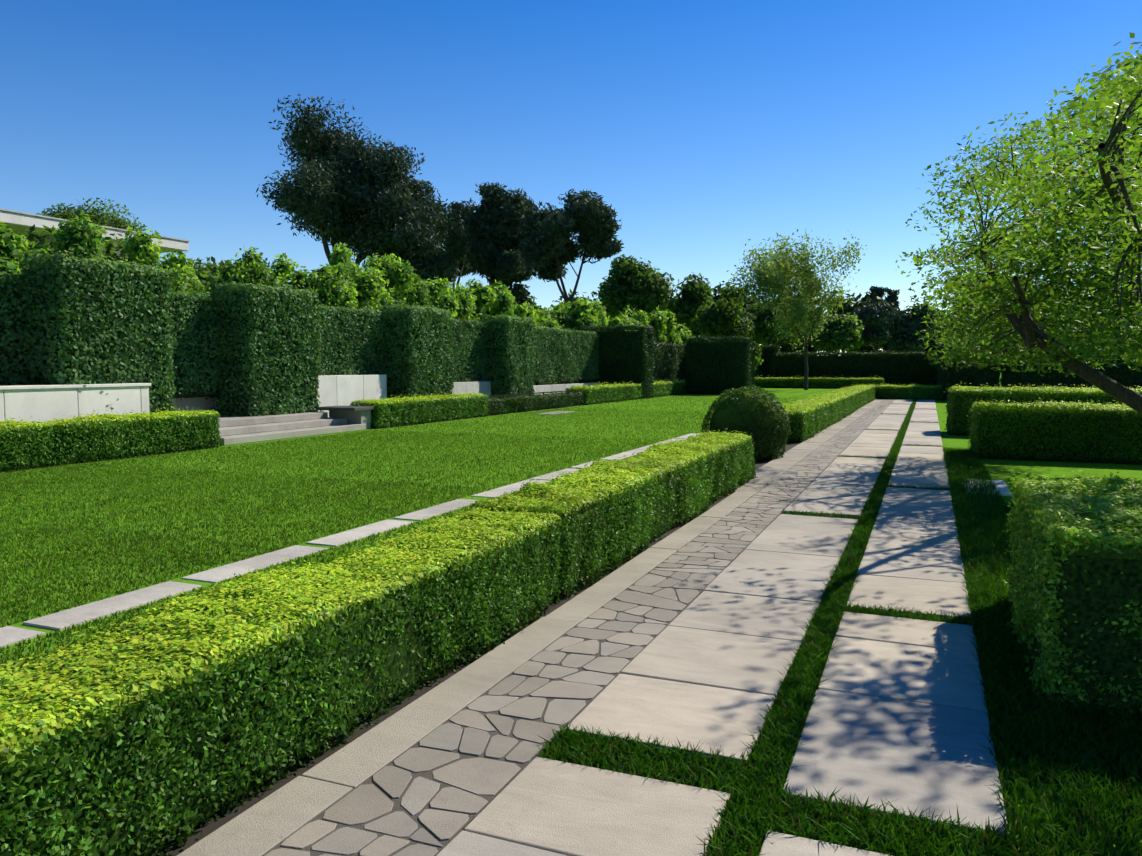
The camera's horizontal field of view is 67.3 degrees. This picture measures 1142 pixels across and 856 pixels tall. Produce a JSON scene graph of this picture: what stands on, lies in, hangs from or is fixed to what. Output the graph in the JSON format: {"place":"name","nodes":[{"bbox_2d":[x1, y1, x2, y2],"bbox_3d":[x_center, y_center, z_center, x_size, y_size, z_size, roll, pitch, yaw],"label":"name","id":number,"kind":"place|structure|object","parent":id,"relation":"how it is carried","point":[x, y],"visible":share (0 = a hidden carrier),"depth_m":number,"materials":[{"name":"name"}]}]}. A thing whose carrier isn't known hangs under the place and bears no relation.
{"place":"outdoors","nodes":[
{"label":"outdoors","id":0,"kind":"place"},
{"bbox_2d":[37,198,145,230],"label":"tree","id":1,"kind":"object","parent":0,"point":[115,221],"depth_m":82.19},
{"bbox_2d":[0,210,187,252],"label":"building roof","id":2,"kind":"structure","parent":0,"point":[13,221],"depth_m":33.72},
{"bbox_2d":[0,208,189,241],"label":"building roof cap","id":3,"kind":"object","parent":2,"relation":"on","point":[82,223],"visible":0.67,"depth_m":34.03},
{"bbox_2d":[0,371,1141,855],"bbox_3d":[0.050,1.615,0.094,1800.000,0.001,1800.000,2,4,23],"label":"lawn","id":4,"kind":"structure","parent":0,"point":[1000,469],"depth_m":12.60,"materials":[{"name":"plant"}]},
{"bbox_2d":[0,626,44,646],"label":"stone paver","id":5,"kind":"object","parent":4,"relation":"on","point":[10,635],"visible":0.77,"depth_m":5.14,"materials":[{"name":"stone"}]},
{"bbox_2d":[0,222,51,276],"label":"shrub","id":6,"kind":"object","parent":4,"relation":"on","point":[19,249],"depth_m":18.73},
{"bbox_2d":[3,388,77,422],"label":"wall","id":7,"kind":"structure","parent":4,"relation":"on","point":[41,405],"depth_m":14.92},
{"bbox_2d":[18,223,133,262],"bbox_3d":[-16.160,-3.547,27.977,5.557,6.316,5.236,2,4,23],"label":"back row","id":8,"kind":"object","parent":4,"relation":"on","point":[110,246],"depth_m":27.74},
{"bbox_2d":[14,247,182,413],"bbox_3d":[-9.124,-1.491,16.776,1.548,3.896,2.991,2,4,23],"label":"hedge","id":9,"kind":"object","parent":4,"relation":"on","point":[137,270],"depth_m":16.09,"materials":[{"name":"plant"}]},
{"bbox_2d":[77,386,140,422],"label":"wall","id":10,"kind":"structure","parent":4,"relation":"on","point":[95,399],"depth_m":16.18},
{"bbox_2d":[0,406,224,472],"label":"hedge","id":11,"kind":"object","parent":4,"relation":"on","point":[35,426],"depth_m":14.64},
{"bbox_2d":[23,581,202,630],"bbox_3d":[-3.069,1.201,5.842,0.336,0.032,1.133,2,4,22],"label":"stone paver","id":12,"kind":"object","parent":4,"relation":"on","point":[78,615],"visible":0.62,"depth_m":5.74,"materials":[{"name":"stone"}]},
{"bbox_2d":[53,211,192,297],"bbox_3d":[-11.226,-2.495,20.929,3.446,5.214,3.059,2,4,23],"label":"shrub","id":13,"kind":"object","parent":4,"relation":"on","point":[76,244],"depth_m":20.23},
{"bbox_2d":[157,249,205,298],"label":"shrub","id":14,"kind":"object","parent":4,"relation":"on","point":[187,268],"depth_m":22.66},
{"bbox_2d":[177,397,221,416],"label":"wall","id":15,"kind":"structure","parent":4,"relation":"on","point":[202,403],"depth_m":20.23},
{"bbox_2d":[188,256,232,299],"bbox_3d":[-14.315,-3.801,33.725,4.664,6.005,4.716,2,4,23],"label":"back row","id":16,"kind":"object","parent":4,"relation":"on","point":[205,272],"depth_m":32.35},
{"bbox_2d":[203,246,288,293],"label":"shrub","id":17,"kind":"object","parent":4,"relation":"on","point":[250,269],"depth_m":24.79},
{"bbox_2d":[181,545,326,582],"bbox_3d":[-2.564,1.117,7.070,0.349,0.032,1.288,2,4,23],"label":"stone paver","id":18,"kind":"object","parent":4,"relation":"on","point":[224,572],"visible":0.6,"depth_m":6.97,"materials":[{"name":"stone"}]},
{"bbox_2d":[211,277,324,416],"bbox_3d":[-7.350,-1.745,21.032,1.477,3.748,2.993,2,4,23],"label":"hedge","id":19,"kind":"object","parent":4,"relation":"on","point":[277,291],"depth_m":20.26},
{"bbox_2d":[219,424,365,445],"bbox_3d":[-6.694,0.108,19.900,1.210,0.148,4.800,2,4,23],"label":"step","id":20,"kind":"object","parent":4,"relation":"on","point":[260,436],"visible":0.52,"depth_m":19.29,"materials":[{"name":"stone"}]},
{"bbox_2d":[216,418,346,435],"bbox_3d":[-6.922,-0.039,19.860,0.810,0.148,4.530,2,4,23],"label":"step","id":21,"kind":"object","parent":20,"relation":"on","point":[247,429],"visible":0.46,"depth_m":19.58,"materials":[{"name":"stone"}]},
{"bbox_2d":[215,412,327,426],"bbox_3d":[-7.151,-0.186,19.820,0.410,0.148,4.260,2,4,23],"label":"step","id":22,"kind":"object","parent":21,"relation":"on","point":[231,422],"visible":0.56,"depth_m":19.90,"materials":[{"name":"stone"}]},
{"bbox_2d":[0,266,600,399],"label":"tall hedge","id":23,"kind":"object","parent":4,"relation":"on","point":[566,346],"depth_m":24.00,"materials":[{"name":"plant"}]},
{"bbox_2d":[268,253,358,311],"bbox_3d":[-7.973,-2.877,26.755,2.983,5.128,3.253,2,4,23],"label":"shrub","id":24,"kind":"object","parent":4,"relation":"on","point":[316,275],"depth_m":26.05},
{"bbox_2d":[314,375,336,417],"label":"wall","id":25,"kind":"structure","parent":4,"relation":"on","point":[327,388],"depth_m":23.14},
{"bbox_2d":[256,93,439,267],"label":"tree","id":26,"kind":"object","parent":4,"relation":"on","point":[299,202],"depth_m":66.30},
{"bbox_2d":[336,375,362,405],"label":"wall","id":27,"kind":"structure","parent":4,"relation":"on","point":[349,389],"depth_m":23.98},
{"bbox_2d":[329,410,370,428],"bbox_3d":[-5.698,-0.227,22.132,1.000,0.500,0.420,2,4,23],"label":"plinth base","id":28,"kind":"object","parent":4,"relation":"on","point":[359,417],"visible":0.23,"depth_m":21.91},
{"bbox_2d":[316,406,375,410],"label":"stone slab","id":29,"kind":"structure","parent":28,"relation":"on","point":[346,408],"depth_m":21.62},
{"bbox_2d":[306,519,412,546],"bbox_3d":[-2.018,1.021,8.354,0.340,0.033,1.270,2,5,23],"label":"stone paver","id":30,"kind":"object","parent":4,"relation":"on","point":[341,538],"visible":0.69,"depth_m":8.24,"materials":[{"name":"stone"}]},
{"bbox_2d":[325,242,395,313],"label":"shrub","id":31,"kind":"object","parent":4,"relation":"on","point":[343,256],"depth_m":28.74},
{"bbox_2d":[363,375,386,404],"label":"wall","id":32,"kind":"structure","parent":4,"relation":"on","point":[374,386],"depth_m":25.10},
{"bbox_2d":[313,136,463,295],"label":"tree","id":33,"kind":"object","parent":4,"relation":"on","point":[432,216],"depth_m":66.70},
{"bbox_2d":[361,253,420,311],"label":"shrub","id":34,"kind":"object","parent":4,"relation":"on","point":[404,287],"depth_m":30.96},
{"bbox_2d":[379,299,458,403],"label":"hedge","id":35,"kind":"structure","parent":4,"relation":"on","point":[427,310],"depth_m":26.25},
{"bbox_2d":[350,390,489,428],"bbox_3d":[-4.223,-0.584,25.000,1.278,0.931,6.238,2,4,23],"label":"hedge","id":36,"kind":"object","parent":4,"relation":"on","point":[416,403],"depth_m":24.11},
{"bbox_2d":[409,274,460,318],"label":"shrub","id":37,"kind":"object","parent":4,"relation":"on","point":[442,295],"depth_m":32.47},
{"bbox_2d":[393,499,482,520],"bbox_3d":[-1.468,0.925,9.693,0.337,0.033,1.391,2,5,22],"label":"stone paver","id":38,"kind":"object","parent":4,"relation":"on","point":[430,512],"visible":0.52,"depth_m":9.56,"materials":[{"name":"stone"}]},
{"bbox_2d":[424,276,478,320],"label":"shrub","id":39,"kind":"object","parent":4,"relation":"on","point":[463,296],"depth_m":34.60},
{"bbox_2d":[429,198,478,288],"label":"tree","id":40,"kind":"object","parent":4,"relation":"on","point":[459,239],"depth_m":83.99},
{"bbox_2d":[467,278,518,321],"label":"shrub","id":41,"kind":"object","parent":4,"relation":"on","point":[490,306],"depth_m":36.64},
{"bbox_2d":[462,182,535,300],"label":"tree","id":42,"kind":"object","parent":4,"relation":"on","point":[492,217],"depth_m":71.79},
{"bbox_2d":[480,311,538,397],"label":"hedge","id":43,"kind":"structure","parent":4,"relation":"on","point":[508,320],"depth_m":32.17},
{"bbox_2d":[471,479,549,497],"bbox_3d":[-0.769,0.806,11.376,0.345,0.033,1.662,2,4,23],"label":"stone paver","id":44,"kind":"object","parent":4,"relation":"on","point":[493,493],"visible":0.56,"depth_m":11.20,"materials":[{"name":"stone"}]},
{"bbox_2d":[153,442,888,855],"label":"path bed","id":45,"kind":"object","parent":4,"relation":"on","point":[205,830],"depth_m":3.61,"materials":[{"name":"brown soil"}]},
{"bbox_2d":[177,776,352,855],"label":"border","id":46,"kind":"object","parent":45,"relation":"on","point":[262,827],"visible":0.75,"depth_m":3.00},
{"bbox_2d":[0,503,566,855],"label":"hedge","id":47,"kind":"object","parent":45,"relation":"on","point":[147,624],"depth_m":3.25,"materials":[{"name":"plant"}]},
{"bbox_2d":[302,617,579,788],"bbox_3d":[-0.498,1.301,4.346,0.254,0.051,2.278,2,5,22],"label":"border","id":48,"kind":"object","parent":45,"relation":"on","point":[361,758],"visible":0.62,"depth_m":3.97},
{"bbox_2d":[436,831,565,855],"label":"slab","id":49,"kind":"structure","parent":45,"relation":"on","point":[463,843],"depth_m":2.82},
{"bbox_2d":[464,757,729,855],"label":"slab","id":50,"kind":"structure","parent":45,"relation":"on","point":[563,808],"depth_m":3.04,"materials":[{"name":"concrete"}]},
{"bbox_2d":[545,548,677,621],"bbox_3d":[0.376,1.152,6.441,0.254,0.051,2.255,2,4,22],"label":"border","id":51,"kind":"object","parent":45,"relation":"on","point":[583,605],"visible":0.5,"depth_m":6.20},
{"bbox_2d":[469,429,758,599],"bbox_3d":[0.936,0.586,9.192,0.946,0.795,7.096,2,4,23],"label":"hedge","id":52,"kind":"object","parent":45,"relation":"on","point":[695,488],"depth_m":7.41,"materials":[{"name":"plant"}]},
{"bbox_2d":[565,674,774,765],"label":"slab","id":53,"kind":"structure","parent":45,"relation":"on","point":[727,721],"depth_m":3.90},
{"bbox_2d":[650,516,720,549],"bbox_3d":[1.139,1.019,8.271,0.254,0.050,1.704,2,4,23],"label":"border","id":54,"kind":"object","parent":45,"relation":"on","point":[681,537],"visible":0.67,"depth_m":8.15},
{"bbox_2d":[621,626,800,695],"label":"slab","id":55,"kind":"structure","parent":45,"relation":"on","point":[741,662],"depth_m":4.62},
{"bbox_2d":[700,491,756,517],"bbox_3d":[1.856,0.894,9.990,0.254,0.050,2.014,2,4,22],"label":"border","id":56,"kind":"object","parent":45,"relation":"on","point":[727,505],"visible":0.69,"depth_m":9.86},
{"bbox_2d":[668,591,819,643],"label":"slab","id":57,"kind":"structure","parent":45,"relation":"on","point":[775,618],"depth_m":5.46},
{"bbox_2d":[734,474,779,491],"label":"slab","id":58,"kind":"structure","parent":45,"relation":"on","point":[759,483],"depth_m":11.63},
{"bbox_2d":[704,567,830,601],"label":"slab","id":59,"kind":"structure","parent":45,"relation":"on","point":[791,586],"depth_m":6.22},
{"bbox_2d":[755,460,798,474],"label":"slab","id":60,"kind":"structure","parent":45,"relation":"on","point":[776,467],"depth_m":13.47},
{"bbox_2d":[727,549,839,576],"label":"slab","id":61,"kind":"structure","parent":45,"relation":"on","point":[804,564],"depth_m":6.91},
{"bbox_2d":[775,449,813,460],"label":"slab","id":62,"kind":"structure","parent":45,"relation":"on","point":[793,455],"depth_m":15.28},
{"bbox_2d":[745,526,851,557],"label":"slab","id":63,"kind":"structure","parent":45,"relation":"on","point":[801,541],"depth_m":7.75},
{"bbox_2d":[769,514,857,533],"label":"slab","id":64,"kind":"structure","parent":45,"relation":"on","point":[814,522],"depth_m":8.71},
{"bbox_2d":[783,500,864,517],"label":"slab","id":65,"kind":"structure","parent":45,"relation":"on","point":[830,508],"depth_m":9.60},
{"bbox_2d":[795,490,869,503],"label":"slab","id":66,"kind":"structure","parent":45,"relation":"on","point":[828,496],"depth_m":10.38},
{"bbox_2d":[805,479,874,493],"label":"slab","id":67,"kind":"structure","parent":45,"relation":"on","point":[840,486],"depth_m":11.32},
{"bbox_2d":[816,470,877,481],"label":"slab","id":68,"kind":"structure","parent":45,"relation":"on","point":[850,476],"depth_m":12.34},
{"bbox_2d":[825,463,882,472],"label":"slab","id":69,"kind":"structure","parent":45,"relation":"on","point":[852,467],"depth_m":13.44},
{"bbox_2d":[832,457,885,464],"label":"slab","id":70,"kind":"structure","parent":45,"relation":"on","point":[862,460],"depth_m":14.39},
{"bbox_2d":[477,391,584,415],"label":"hedge","id":71,"kind":"object","parent":4,"relation":"on","point":[494,401],"depth_m":30.99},
{"bbox_2d":[514,301,559,329],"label":"shrub","id":72,"kind":"object","parent":4,"relation":"on","point":[523,308],"depth_m":41.44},
{"bbox_2d":[518,189,624,383],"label":"tree","id":73,"kind":"object","parent":4,"relation":"on","point":[582,214],"depth_m":65.24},
{"bbox_2d":[551,298,601,383],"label":"tree","id":74,"kind":"object","parent":4,"relation":"on","point":[573,315],"depth_m":45.07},
{"bbox_2d":[263,399,894,855],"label":"crazy paving","id":75,"kind":"structure","parent":4,"relation":"on","point":[479,775],"depth_m":4.00,"materials":[{"name":"stone"}]},
{"bbox_2d":[577,323,657,398],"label":"hedge","id":76,"kind":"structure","parent":4,"relation":"on","point":[648,357],"depth_m":42.76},
{"bbox_2d":[565,379,686,404],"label":"hedge","id":77,"kind":"object","parent":4,"relation":"on","point":[636,388],"depth_m":39.96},
{"bbox_2d":[618,304,649,325],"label":"shrub","id":78,"kind":"object","parent":4,"relation":"on","point":[636,315],"depth_m":58.91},
{"bbox_2d":[645,307,668,342],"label":"shrub","id":79,"kind":"object","parent":4,"relation":"on","point":[662,336],"depth_m":60.24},
{"bbox_2d":[651,340,686,381],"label":"hedge","id":80,"kind":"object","parent":4,"relation":"on","point":[665,347],"depth_m":54.79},
{"bbox_2d":[560,342,781,383],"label":"hedge","id":81,"kind":"object","parent":4,"relation":"on","point":[766,347],"depth_m":68.13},
{"bbox_2d":[660,309,682,344],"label":"shrub","id":82,"kind":"object","parent":4,"relation":"on","point":[674,335],"depth_m":62.69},
{"bbox_2d":[683,334,755,394],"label":"hedge","id":83,"kind":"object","parent":4,"relation":"on","point":[748,353],"depth_m":48.99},
{"bbox_2d":[701,385,791,461],"bbox_3d":[3.069,-0.042,15.005,1.561,1.438,1.443,2,4,23],"label":"topiary","id":84,"kind":"object","parent":4,"relation":"on","point":[758,390],"depth_m":14.53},
{"bbox_2d":[726,229,867,389],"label":"tree","id":85,"kind":"object","parent":4,"relation":"on","point":[781,274],"depth_m":57.02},
{"bbox_2d":[752,375,886,388],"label":"low hedge","id":86,"kind":"object","parent":4,"relation":"on","point":[826,381],"depth_m":61.96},
{"bbox_2d":[759,831,890,855],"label":"slab","id":87,"kind":"structure","parent":4,"relation":"on","point":[783,844],"depth_m":2.82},
{"bbox_2d":[781,384,877,442],"bbox_3d":[9.509,-0.935,30.195,1.226,0.866,26.498,2,4,23],"label":"hedge","id":88,"kind":"object","parent":4,"relation":"on","point":[839,404],"depth_m":21.78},
{"bbox_2d":[536,399,1141,855],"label":"grass","id":89,"kind":"structure","parent":4,"relation":"on","point":[764,771],"depth_m":3.50,"materials":[{"name":"plant"}]},
{"bbox_2d":[771,350,937,387],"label":"tall hedge","id":90,"kind":"object","parent":4,"relation":"on","point":[852,355],"depth_m":62.99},
{"bbox_2d":[782,689,1008,838],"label":"slab","id":91,"kind":"structure","parent":4,"relation":"on","point":[911,755],"depth_m":3.48,"materials":[{"name":"concrete"}]},
{"bbox_2d":[818,636,987,711],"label":"slab","id":92,"kind":"structure","parent":4,"relation":"on","point":[931,675],"depth_m":4.44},
{"bbox_2d":[835,612,977,652],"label":"slab","id":93,"kind":"structure","parent":4,"relation":"on","point":[924,633],"depth_m":5.13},
{"bbox_2d":[847,574,971,618],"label":"slab","id":94,"kind":"structure","parent":4,"relation":"on","point":[925,596],"depth_m":5.96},
{"bbox_2d":[875,383,944,400],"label":"hedge","id":95,"kind":"object","parent":4,"relation":"on","point":[899,387],"depth_m":40.74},
{"bbox_2d":[857,552,964,582],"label":"slab","id":96,"kind":"structure","parent":4,"relation":"on","point":[916,567],"depth_m":6.76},
{"bbox_2d":[865,531,960,559],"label":"slab","id":97,"kind":"structure","parent":4,"relation":"on","point":[911,544],"depth_m":7.61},
{"bbox_2d":[872,514,957,536],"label":"slab","id":98,"kind":"structure","parent":4,"relation":"on","point":[920,525],"depth_m":8.55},
{"bbox_2d":[878,500,954,518],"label":"slab","id":99,"kind":"structure","parent":4,"relation":"on","point":[917,509],"depth_m":9.48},
{"bbox_2d":[883,490,952,503],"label":"slab","id":100,"kind":"structure","parent":4,"relation":"on","point":[922,497],"depth_m":10.36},
{"bbox_2d":[888,476,949,489],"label":"slab","id":101,"kind":"structure","parent":4,"relation":"on","point":[920,482],"depth_m":11.69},
{"bbox_2d":[891,470,947,478],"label":"slab","id":102,"kind":"structure","parent":4,"relation":"on","point":[918,474],"depth_m":12.53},
{"bbox_2d":[893,464,946,472],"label":"slab","id":103,"kind":"structure","parent":4,"relation":"on","point":[923,468],"depth_m":13.27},
{"bbox_2d":[896,458,945,464],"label":"slab","id":104,"kind":"structure","parent":4,"relation":"on","point":[922,461],"depth_m":14.27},
{"bbox_2d":[935,335,1003,400],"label":"hedge","id":105,"kind":"object","parent":4,"relation":"on","point":[942,377],"depth_m":39.61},
{"bbox_2d":[905,32,1141,413],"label":"tree","id":106,"kind":"object","parent":4,"relation":"on","point":[1083,335],"depth_m":11.11,"materials":[{"name":"plant"}]},
{"bbox_2d":[895,44,1141,371],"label":"tree leaves","id":107,"kind":"object","parent":106,"relation":"attached to","point":[1033,189],"visible":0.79,"depth_m":11.69,"materials":[{"name":"green plant"}]},
{"bbox_2d":[943,383,1141,435],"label":"hedge","id":108,"kind":"object","parent":4,"relation":"on","point":[1014,391],"depth_m":19.74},
{"bbox_2d":[967,398,1141,464],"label":"hedge","id":109,"kind":"object","parent":4,"relation":"on","point":[1059,407],"depth_m":14.53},
{"bbox_2d":[1000,344,1141,388],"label":"hedge","id":110,"kind":"object","parent":4,"relation":"on","point":[1053,376],"depth_m":38.13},
{"bbox_2d":[1001,470,1141,719],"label":"hedge","id":111,"kind":"object","parent":4,"relation":"on","point":[1034,558],"depth_m":3.99,"materials":[{"name":"plant"}]},
{"bbox_2d":[0,0,1141,355],"label":"sky","id":112,"kind":"structure","parent":0,"point":[709,127],"materials":[{"name":"blue"}]},
{"bbox_2d":[591,254,678,318],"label":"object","id":113,"kind":"object","parent":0,"point":[616,273],"depth_m":81.69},
{"bbox_2d":[657,272,715,341],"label":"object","id":114,"kind":"object","parent":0,"point":[686,305],"depth_m":83.89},
{"bbox_2d":[691,285,757,341],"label":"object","id":115,"kind":"object","parent":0,"point":[713,313],"depth_m":76.74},
{"bbox_2d":[711,281,764,343],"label":"tree","id":116,"kind":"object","parent":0,"point":[718,290],"depth_m":99.49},
{"bbox_2d":[744,296,805,348],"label":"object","id":117,"kind":"object","parent":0,"point":[760,324],"depth_m":80.21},
{"bbox_2d":[764,309,831,355],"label":"tree","id":118,"kind":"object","parent":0,"point":[798,349],"depth_m":97.72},
{"bbox_2d":[806,312,864,352],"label":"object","id":119,"kind":"object","parent":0,"point":[851,342],"depth_m":79.83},
{"bbox_2d":[821,290,886,354],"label":"tree","id":120,"kind":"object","parent":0,"point":[857,301],"depth_m":102.24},
{"bbox_2d":[852,297,899,352],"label":"tree","id":121,"kind":"object","parent":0,"point":[863,314],"depth_m":83.31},
{"bbox_2d":[882,302,949,354],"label":"tree","id":122,"kind":"object","parent":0,"point":[915,325],"depth_m":73.17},
{"bbox_2d":[919,309,984,362],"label":"tree","id":123,"kind":"object","parent":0,"point":[931,344],"depth_m":55.80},
{"bbox_3d":[-17.169,1.269,-3.581,0.400,1.220,1.338,2,4,23],"label":"wall","id":124,"kind":"object","parent":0,"visible":0},
{"bbox_2d":[0,383,150,389],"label":"wall cap","id":125,"kind":"object","parent":124,"relation":"on","point":[67,386],"visible":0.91,"depth_m":15.40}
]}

